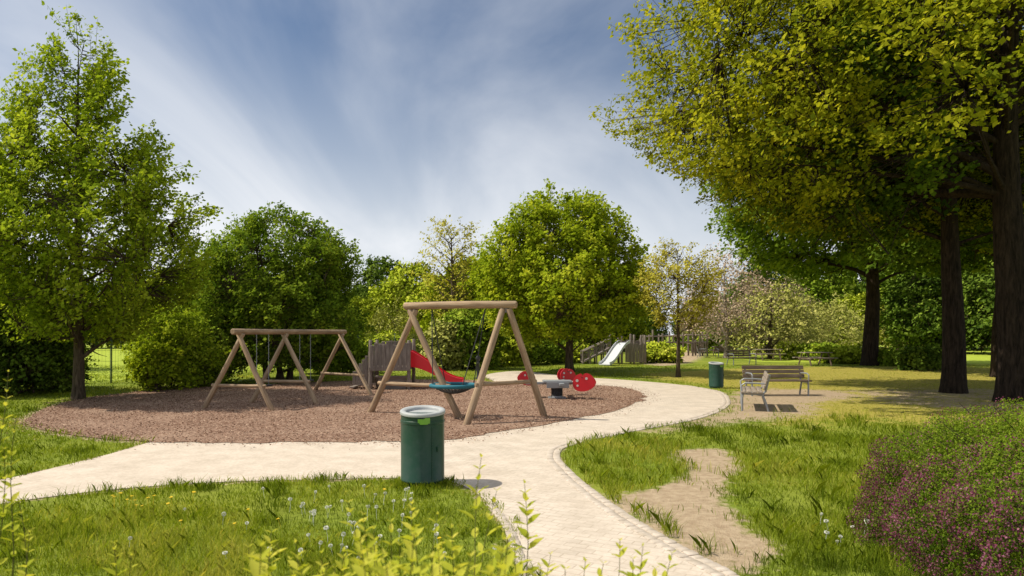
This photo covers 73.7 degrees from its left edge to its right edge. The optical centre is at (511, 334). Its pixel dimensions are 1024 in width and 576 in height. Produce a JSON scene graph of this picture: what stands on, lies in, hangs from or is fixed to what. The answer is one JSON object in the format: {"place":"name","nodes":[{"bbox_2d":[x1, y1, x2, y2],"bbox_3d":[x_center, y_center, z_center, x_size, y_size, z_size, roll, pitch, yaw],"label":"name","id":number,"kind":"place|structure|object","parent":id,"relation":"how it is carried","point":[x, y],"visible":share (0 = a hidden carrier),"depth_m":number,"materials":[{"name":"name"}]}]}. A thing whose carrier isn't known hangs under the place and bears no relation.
{"place":"outdoors","nodes":[
{"label":"outdoors","id":0,"kind":"place"},
{"bbox_2d":[85,342,422,381],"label":"sports field","id":1,"kind":"structure","parent":0,"point":[117,357],"depth_m":43.38,"materials":[{"name":"green plant"}]},
{"bbox_2d":[3,218,31,355],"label":"tree","id":2,"kind":"object","parent":1,"relation":"on","point":[13,266],"depth_m":34.58,"materials":[{"name":"green plant"}]},
{"bbox_2d":[86,284,124,347],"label":"tree","id":3,"kind":"object","parent":1,"relation":"on","point":[91,337],"visible":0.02,"depth_m":86.50,"materials":[{"name":"green plant"}]},
{"bbox_2d":[103,280,143,347],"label":"tree","id":4,"kind":"object","parent":1,"relation":"on","point":[121,342],"visible":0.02,"depth_m":88.33,"materials":[{"name":"green plant"}]},
{"bbox_2d":[123,265,180,338],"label":"tree","id":5,"kind":"object","parent":1,"relation":"on","point":[156,274],"visible":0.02,"depth_m":82.34,"materials":[{"name":"green plant"}]},
{"bbox_2d":[156,268,236,331],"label":"tree","id":6,"kind":"object","parent":1,"relation":"on","point":[190,305],"visible":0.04,"depth_m":67.39,"materials":[{"name":"green plant"}]},
{"bbox_2d":[199,256,274,343],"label":"tree","id":7,"kind":"object","parent":1,"relation":"on","point":[241,278],"visible":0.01,"depth_m":73.41,"materials":[{"name":"green plant"}]},
{"bbox_2d":[86,333,427,382],"bbox_3d":[-14.812,0.875,31.386,8.580,1.850,35.295,0,0,43],"label":"wire fence","id":8,"kind":"object","parent":1,"relation":"on","point":[111,350],"visible":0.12,"depth_m":25.25,"materials":[{"name":"metal"}]},
{"bbox_2d":[343,286,379,315],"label":"tree","id":9,"kind":"object","parent":1,"relation":"on","point":[361,291],"visible":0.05,"depth_m":79.37,"materials":[{"name":"green plant"}]},
{"bbox_2d":[340,295,386,340],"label":"tree","id":10,"kind":"object","parent":1,"relation":"on","point":[369,305],"visible":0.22,"depth_m":61.47,"materials":[{"name":"green plant"}]},
{"bbox_2d":[350,254,407,310],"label":"tree","id":11,"kind":"object","parent":1,"relation":"on","point":[372,276],"visible":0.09,"depth_m":83.31,"materials":[{"name":"green plant"}]},
{"bbox_2d":[362,328,411,345],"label":"shrub","id":12,"kind":"object","parent":1,"relation":"on","point":[385,338],"visible":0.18,"depth_m":44.53,"materials":[{"name":"green plant"}]},
{"bbox_2d":[363,295,426,352],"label":"tree","id":13,"kind":"object","parent":1,"relation":"on","point":[380,317],"visible":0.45,"depth_m":59.25,"materials":[{"name":"green plant"}]},
{"bbox_2d":[367,258,434,351],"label":"tree","id":14,"kind":"object","parent":1,"relation":"on","point":[387,293],"visible":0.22,"depth_m":69.63,"materials":[{"name":"green plant"}]},
{"bbox_2d":[401,271,446,349],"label":"tree","id":15,"kind":"object","parent":1,"relation":"on","point":[420,287],"visible":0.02,"depth_m":64.47,"materials":[{"name":"green plant"}]},
{"bbox_2d":[408,214,488,322],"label":"tree","id":16,"kind":"object","parent":1,"relation":"on","point":[453,270],"visible":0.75,"depth_m":55.57,"materials":[{"name":"green plant"}]},
{"bbox_2d":[413,255,508,346],"bbox_3d":[-3.764,-2.373,59.891,10.167,9.323,8.321,0,0,-37],"label":"tree","id":17,"kind":"object","parent":1,"relation":"on","point":[424,324],"visible":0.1,"depth_m":57.89,"materials":[{"name":"green plant"}]},
{"bbox_2d":[0,378,654,449],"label":"mulch ground","id":18,"kind":"structure","parent":0,"point":[261,420],"depth_m":15.37,"materials":[{"name":"brown wood"}]},
{"bbox_2d":[0,0,223,399],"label":"tree","id":19,"kind":"object","parent":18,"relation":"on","point":[86,174],"visible":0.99,"depth_m":17.89,"materials":[{"name":"green plant"}]},
{"bbox_2d":[122,333,196,391],"bbox_3d":[-11.214,0.925,21.833,1.933,1.969,1.926,0,0,26],"label":"shrub","id":20,"kind":"object","parent":18,"relation":"on","point":[145,369],"visible":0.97,"depth_m":21.42,"materials":[{"name":"green plant"}]},
{"bbox_2d":[120,304,231,389],"bbox_3d":[-11.361,0.455,23.088,3.312,3.039,3.343,0,0,37],"label":"shrub","id":21,"kind":"object","parent":18,"relation":"on","point":[175,330],"visible":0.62,"depth_m":22.61,"materials":[{"name":"green plant"}]},
{"bbox_2d":[202,329,372,410],"bbox_3d":[-5.674,0.887,18.777,2.646,2.051,5.786,0,0,12],"label":"swing set","id":22,"kind":"object","parent":18,"relation":"on","point":[259,385],"visible":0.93,"depth_m":17.68,"materials":[{"name":"brown wood"}]},
{"bbox_2d":[349,339,463,389],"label":"slide tower","id":23,"kind":"structure","parent":18,"relation":"on","point":[376,360],"depth_m":22.08,"materials":[{"name":"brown wood"}]},
{"bbox_2d":[367,301,547,424],"bbox_3d":[-1.442,0.602,14.470,4.235,2.632,1.848,0,0,11],"label":"nest swing","id":24,"kind":"object","parent":18,"relation":"on","point":[441,384],"visible":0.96,"depth_m":14.60,"materials":[{"name":"brown wood"}]},
{"bbox_2d":[517,368,595,398],"bbox_3d":[1.199,1.404,19.189,1.889,0.803,1.842,0,0,-20],"label":"seesaw","id":25,"kind":"object","parent":18,"relation":"on","point":[580,382],"visible":0.91,"depth_m":18.88,"materials":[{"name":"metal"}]},
{"bbox_2d":[0,371,726,575],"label":"path","id":26,"kind":"structure","parent":0,"point":[571,525],"depth_m":9.04,"materials":[{"name":"beige concrete"}]},
{"bbox_2d":[0,337,1023,575],"bbox_3d":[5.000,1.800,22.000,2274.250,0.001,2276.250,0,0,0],"label":"ground","id":27,"kind":"structure","parent":0,"point":[705,520],"depth_m":8.89,"materials":[{"name":"green plant"}]},
{"bbox_2d":[0,282,65,392],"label":"shrub","id":28,"kind":"object","parent":27,"relation":"on","point":[9,343],"visible":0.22,"depth_m":20.18,"materials":[{"name":"green plant"}]},
{"bbox_2d":[0,288,95,394],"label":"shrub","id":29,"kind":"object","parent":27,"relation":"on","point":[61,375],"visible":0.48,"depth_m":20.31,"materials":[{"name":"green plant"}]},
{"bbox_2d":[22,333,99,389],"bbox_3d":[-15.221,0.752,22.635,2.527,2.426,2.424,0,0,0],"label":"shrub","id":30,"kind":"object","parent":27,"relation":"on","point":[86,363],"visible":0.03,"depth_m":22.55,"materials":[{"name":"green plant"}]},
{"bbox_2d":[0,370,137,575],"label":"shrub","id":31,"kind":"object","parent":27,"relation":"on","point":[24,546],"visible":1,"depth_m":2.22,"materials":[{"name":"green plant"}]},
{"bbox_2d":[180,314,248,383],"bbox_3d":[-10.900,0.659,24.749,2.900,2.854,2.944,0,0,0],"label":"shrub","id":32,"kind":"object","parent":27,"relation":"on","point":[225,340],"visible":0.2,"depth_m":24.46,"materials":[{"name":"green plant"}]},
{"bbox_2d":[168,200,377,380],"bbox_3d":[-9.108,-1.636,26.793,8.136,7.014,7.486,0,0,0],"label":"tree","id":33,"kind":"object","parent":27,"relation":"on","point":[317,291],"visible":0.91,"depth_m":24.89,"materials":[{"name":"green plant"}]},
{"bbox_2d":[295,333,373,373],"bbox_3d":[-8.142,0.902,31.506,4.007,2.521,3.644,0,0,-33],"label":"shrub","id":34,"kind":"object","parent":27,"relation":"on","point":[345,367],"visible":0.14,"depth_m":30.69,"materials":[{"name":"green plant"}]},
{"bbox_2d":[400,405,444,486],"bbox_3d":[-1.073,1.344,8.197,0.544,0.932,0.544,0,0,0],"label":"litter bin","id":35,"kind":"object","parent":27,"relation":"on","point":[422,443],"visible":0.92,"depth_m":7.98,"materials":[{"name":"green metal"}]},
{"bbox_2d":[417,317,468,370],"bbox_3d":[-3.561,0.544,34.583,2.855,2.911,3.044,0,0,0],"label":"shrub","id":36,"kind":"object","parent":27,"relation":"on","point":[446,353],"visible":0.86,"depth_m":33.90,"materials":[{"name":"green plant"}]},
{"bbox_2d":[241,453,677,575],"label":"shrub","id":37,"kind":"object","parent":27,"relation":"on","point":[371,561],"visible":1,"depth_m":1.91,"materials":[{"name":"green plant"}]},
{"bbox_2d":[433,308,510,368],"bbox_3d":[-2.260,0.251,35.681,4.324,3.885,4.293,0,0,-34],"label":"shrub","id":38,"kind":"object","parent":27,"relation":"on","point":[469,327],"visible":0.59,"depth_m":34.52,"materials":[{"name":"green plant"}]},
{"bbox_2d":[476,356,479,378],"bbox_3d":[-1.361,1.325,27.356,0.200,0.950,0.200,0,0,0],"label":"bollard","id":39,"kind":"object","parent":27,"relation":"on","point":[478,363],"visible":0.66,"depth_m":27.30,"materials":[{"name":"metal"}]},
{"bbox_2d":[0,364,1023,575],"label":"grass","id":40,"kind":"structure","parent":27,"relation":"on","point":[61,530],"depth_m":6.97,"materials":[{"name":"green plant"}]},
{"bbox_2d":[495,325,534,366],"bbox_3d":[-0.575,0.657,39.282,4.210,3.298,4.330,0,0,0],"label":"shrub","id":41,"kind":"object","parent":27,"relation":"on","point":[512,356],"visible":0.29,"depth_m":38.23,"materials":[{"name":"green plant"}]},
{"bbox_2d":[510,338,565,364],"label":"shrub","id":42,"kind":"object","parent":27,"relation":"on","point":[547,352],"visible":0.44,"depth_m":40.15,"materials":[{"name":"green plant"}]},
{"bbox_2d":[457,178,657,371],"bbox_3d":[2.877,-2.727,32.953,9.033,9.163,9.592,0,0,34],"label":"tree","id":43,"kind":"object","parent":27,"relation":"on","point":[559,303],"visible":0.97,"depth_m":30.68,"materials":[{"name":"green plant"}]},
{"bbox_2d":[550,339,593,362],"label":"shrub","id":44,"kind":"object","parent":27,"relation":"on","point":[576,355],"visible":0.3,"depth_m":42.50,"materials":[{"name":"green plant"}]},
{"bbox_2d":[562,286,651,350],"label":"tree","id":45,"kind":"object","parent":27,"relation":"on","point":[634,331],"visible":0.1,"depth_m":69.43,"materials":[{"name":"green plant"}]},
{"bbox_2d":[486,385,739,575],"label":"path edging","id":46,"kind":"object","parent":27,"relation":"on","point":[685,554],"visible":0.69,"depth_m":6.68,"materials":[{"name":"stone"}]},
{"bbox_2d":[580,334,645,364],"bbox_3d":[6.174,0.890,40.699,3.884,1.823,3.744,0,0,0],"label":"play structure","id":47,"kind":"object","parent":27,"relation":"on","point":[631,347],"visible":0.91,"depth_m":41.18,"materials":[{"name":"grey wood"}]},
{"bbox_2d":[624,315,649,349],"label":"tree","id":48,"kind":"object","parent":27,"relation":"on","point":[643,332],"visible":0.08,"depth_m":75.01,"materials":[{"name":"green plant"}]},
{"bbox_2d":[642,292,671,341],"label":"tree","id":49,"kind":"object","parent":27,"relation":"on","point":[657,331],"visible":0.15,"depth_m":78.71,"materials":[{"name":"green plant"}]},
{"bbox_2d":[638,340,686,362],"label":"shrub","id":50,"kind":"object","parent":27,"relation":"on","point":[660,352],"visible":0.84,"depth_m":42.67,"materials":[{"name":"green plant"}]},
{"bbox_2d":[639,330,708,355],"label":"play fort","id":51,"kind":"structure","parent":27,"relation":"on","point":[693,343],"depth_m":56.16,"materials":[{"name":"brown wood"}]},
{"bbox_2d":[633,237,728,376],"bbox_3d":[6.906,-1.160,28.617,3.940,6.029,3.938,0,0,0],"label":"tree","id":52,"kind":"object","parent":27,"relation":"on","point":[705,289],"visible":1,"depth_m":28.25,"materials":[{"name":"green plant"}]},
{"bbox_2d":[669,285,728,352],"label":"tree","id":53,"kind":"object","parent":27,"relation":"on","point":[684,326],"visible":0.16,"depth_m":65.61,"materials":[{"name":"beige plant"}]},
{"bbox_2d":[708,362,723,388],"bbox_3d":[6.833,1.367,22.841,0.500,0.885,0.500,0,0,-17],"label":"litter bin","id":54,"kind":"object","parent":27,"relation":"on","point":[716,375],"visible":0.99,"depth_m":22.64,"materials":[{"name":"green metal"}]},
{"bbox_2d":[714,346,738,356],"bbox_3d":[16.850,1.371,53.515,1.850,0.873,0.675,0,0,-6],"label":"park bench","id":55,"kind":"object","parent":27,"relation":"on","point":[718,349],"visible":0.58,"depth_m":53.67,"materials":[{"name":"brown wood"}]},
{"bbox_2d":[682,242,785,357],"bbox_3d":[16.574,-2.663,52.026,7.906,9.079,8.912,0,0,0],"label":"tree","id":56,"kind":"object","parent":27,"relation":"on","point":[725,299],"visible":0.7,"depth_m":50.77,"materials":[{"name":"beige plant"}]},
{"bbox_2d":[725,350,756,365],"bbox_3d":[13.405,1.371,39.918,1.850,0.873,0.675,0,0,-23],"label":"park bench","id":57,"kind":"object","parent":27,"relation":"on","point":[740,352],"visible":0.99,"depth_m":40.01,"materials":[{"name":"brown wood"}]},
{"bbox_2d":[740,371,770,411],"bbox_3d":[5.945,1.371,16.735,0.675,0.873,1.850,0,0,18],"label":"park bench","id":58,"kind":"object","parent":27,"relation":"on","point":[764,383],"visible":0.99,"depth_m":16.02,"materials":[{"name":"beige wood"}]},
{"bbox_2d":[742,365,811,395],"bbox_3d":[7.799,1.371,20.155,1.850,0.873,0.675,0,0,-1],"label":"park bench","id":59,"kind":"object","parent":27,"relation":"on","point":[749,374],"visible":0.93,"depth_m":20.35,"materials":[{"name":"brown wood"}]},
{"bbox_2d":[589,0,1023,403],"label":"tree","id":60,"kind":"object","parent":27,"relation":"on","point":[1001,165],"visible":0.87,"depth_m":17.20,"materials":[{"name":"green plant"}]},
{"bbox_2d":[792,352,837,365],"bbox_3d":[17.400,1.419,39.210,1.800,0.777,1.690,0,0,-11],"label":"picnic table","id":61,"kind":"object","parent":27,"relation":"on","point":[812,358],"visible":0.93,"depth_m":38.92,"materials":[{"name":"brown wood"}]},
{"bbox_2d":[689,0,1023,393],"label":"tree","id":62,"kind":"object","parent":27,"relation":"on","point":[953,379],"visible":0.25,"depth_m":20.49,"materials":[{"name":"green plant"}]},
{"bbox_2d":[697,79,1021,365],"bbox_3d":[20.565,-6.899,38.508,20.942,17.518,19.073,0,0,0],"label":"tree","id":63,"kind":"object","parent":27,"relation":"on","point":[783,253],"visible":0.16,"depth_m":38.86,"materials":[{"name":"green plant"}]},
{"bbox_2d":[878,347,902,365],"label":"hedge","id":64,"kind":"object","parent":27,"relation":"on","point":[886,357],"visible":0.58,"depth_m":38.54,"materials":[{"name":"green plant"}]},
{"bbox_2d":[893,343,941,370],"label":"hedge","id":65,"kind":"object","parent":27,"relation":"on","point":[913,358],"visible":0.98,"depth_m":33.53,"materials":[{"name":"green plant"}]},
{"bbox_2d":[847,396,1023,575],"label":"flowering shrub","id":66,"kind":"object","parent":27,"relation":"on","point":[950,494],"visible":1,"depth_m":5.23,"materials":[{"name":"green plant"}]},
{"bbox_2d":[847,31,1023,376],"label":"tree","id":67,"kind":"object","parent":27,"relation":"on","point":[901,254],"visible":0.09,"depth_m":29.86,"materials":[{"name":"green plant"}]},
{"bbox_2d":[0,0,1023,334],"label":"sky","id":68,"kind":"structure","parent":0,"point":[374,119],"materials":[{"name":"blue"}]},
{"bbox_2d":[696,346,706,357],"bbox_3d":[14.888,1.371,53.485,0.675,0.873,1.850,0,0,21],"label":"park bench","id":69,"kind":"object","parent":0,"point":[699,350],"visible":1,"depth_m":53.02,"materials":[{"name":"grey wood"}]},
{"bbox_2d":[708,345,990,363],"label":"lawn","id":70,"kind":"structure","parent":0,"point":[977,357],"depth_m":50.53,"materials":[{"name":"green plant"}]},
{"bbox_2d":[671,302,722,348],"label":"tree","id":71,"kind":"object","parent":70,"relation":"on","point":[674,332],"visible":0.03,"depth_m":78.97,"materials":[{"name":"green plant"}]},
{"bbox_2d":[681,329,732,353],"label":"shrub","id":72,"kind":"object","parent":70,"relation":"on","point":[711,348],"visible":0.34,"depth_m":64.34,"materials":[{"name":"green plant"}]},
{"bbox_2d":[717,274,775,347],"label":"tree","id":73,"kind":"object","parent":70,"relation":"on","point":[731,294],"visible":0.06,"depth_m":90.66,"materials":[{"name":"green plant"}]},
{"bbox_2d":[722,249,792,344],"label":"tree","id":74,"kind":"object","parent":70,"relation":"on","point":[749,266],"visible":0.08,"depth_m":94.72,"materials":[{"name":"green plant"}]},
{"bbox_2d":[726,270,789,345],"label":"tree","id":75,"kind":"object","parent":70,"relation":"on","point":[744,289],"visible":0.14,"depth_m":59.91,"materials":[{"name":"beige plant"}]},
{"bbox_2d":[753,349,782,360],"bbox_3d":[17.640,1.419,47.052,1.800,0.777,1.690,0,0,-6],"label":"picnic table","id":76,"kind":"object","parent":70,"relation":"on","point":[763,354],"visible":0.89,"depth_m":46.71,"materials":[{"name":"brown wood"}]},
{"bbox_2d":[720,272,824,359],"bbox_3d":[19.087,-1.399,49.827,7.228,6.781,6.984,0,0,0],"label":"tree","id":77,"kind":"object","parent":70,"relation":"on","point":[800,331],"visible":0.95,"depth_m":48.83,"materials":[{"name":"green plant"}]},
{"bbox_2d":[755,275,821,341],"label":"tree","id":78,"kind":"object","parent":70,"relation":"on","point":[793,297],"visible":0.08,"depth_m":69.67,"materials":[{"name":"green plant"}]},
{"bbox_2d":[773,341,821,359],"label":"hedge","id":79,"kind":"object","parent":70,"relation":"on","point":[794,349],"visible":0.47,"depth_m":48.40,"materials":[{"name":"green plant"}]},
{"bbox_2d":[773,287,842,344],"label":"tree","id":80,"kind":"object","parent":70,"relation":"on","point":[830,321],"visible":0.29,"depth_m":53.48,"materials":[{"name":"green plant"}]},
{"bbox_2d":[769,265,865,341],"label":"tree","id":81,"kind":"object","parent":70,"relation":"on","point":[821,291],"visible":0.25,"depth_m":84.61,"materials":[{"name":"green plant"}]},
{"bbox_2d":[797,341,839,359],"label":"hedge","id":82,"kind":"object","parent":70,"relation":"on","point":[805,346],"visible":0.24,"depth_m":46.76,"materials":[{"name":"green plant"}]},
{"bbox_2d":[798,291,864,345],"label":"tree","id":83,"kind":"object","parent":70,"relation":"on","point":[856,332],"visible":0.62,"depth_m":62.79,"materials":[{"name":"green plant"}]},
{"bbox_2d":[809,344,861,363],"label":"hedge","id":84,"kind":"object","parent":70,"relation":"on","point":[826,348],"visible":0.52,"depth_m":41.96,"materials":[{"name":"green plant"}]},
{"bbox_2d":[821,242,888,345],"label":"tree","id":85,"kind":"object","parent":70,"relation":"on","point":[862,282],"visible":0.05,"depth_m":87.75,"materials":[{"name":"green plant"}]},
{"bbox_2d":[826,292,885,347],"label":"tree","id":86,"kind":"object","parent":70,"relation":"on","point":[859,298],"visible":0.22,"depth_m":78.85,"materials":[{"name":"green plant"}]},
{"bbox_2d":[834,345,882,363],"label":"hedge","id":87,"kind":"object","parent":70,"relation":"on","point":[845,351],"visible":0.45,"depth_m":41.13,"materials":[{"name":"green plant"}]},
{"bbox_2d":[854,260,907,346],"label":"tree","id":88,"kind":"object","parent":70,"relation":"on","point":[881,291],"visible":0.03,"depth_m":85.40,"materials":[{"name":"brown plant"}]},
{"bbox_2d":[861,303,919,350],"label":"tree","id":89,"kind":"object","parent":70,"relation":"on","point":[881,333],"visible":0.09,"depth_m":71.99,"materials":[{"name":"green plant"}]},
{"bbox_2d":[879,268,988,352],"bbox_3d":[40.332,-3.402,65.664,11.896,11.018,9.390,0,0,-35],"label":"tree","id":90,"kind":"object","parent":70,"relation":"on","point":[925,326],"visible":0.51,"depth_m":64.41,"materials":[{"name":"green plant"}]},
{"bbox_2d":[883,265,990,343],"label":"tree","id":91,"kind":"object","parent":70,"relation":"on","point":[923,287],"depth_m":81.18,"materials":[{"name":"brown plant"}]},
{"bbox_2d":[933,257,994,353],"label":"tree","id":92,"kind":"object","parent":70,"relation":"on","point":[979,319],"visible":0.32,"depth_m":59.70,"materials":[{"name":"green plant"}]}
]}

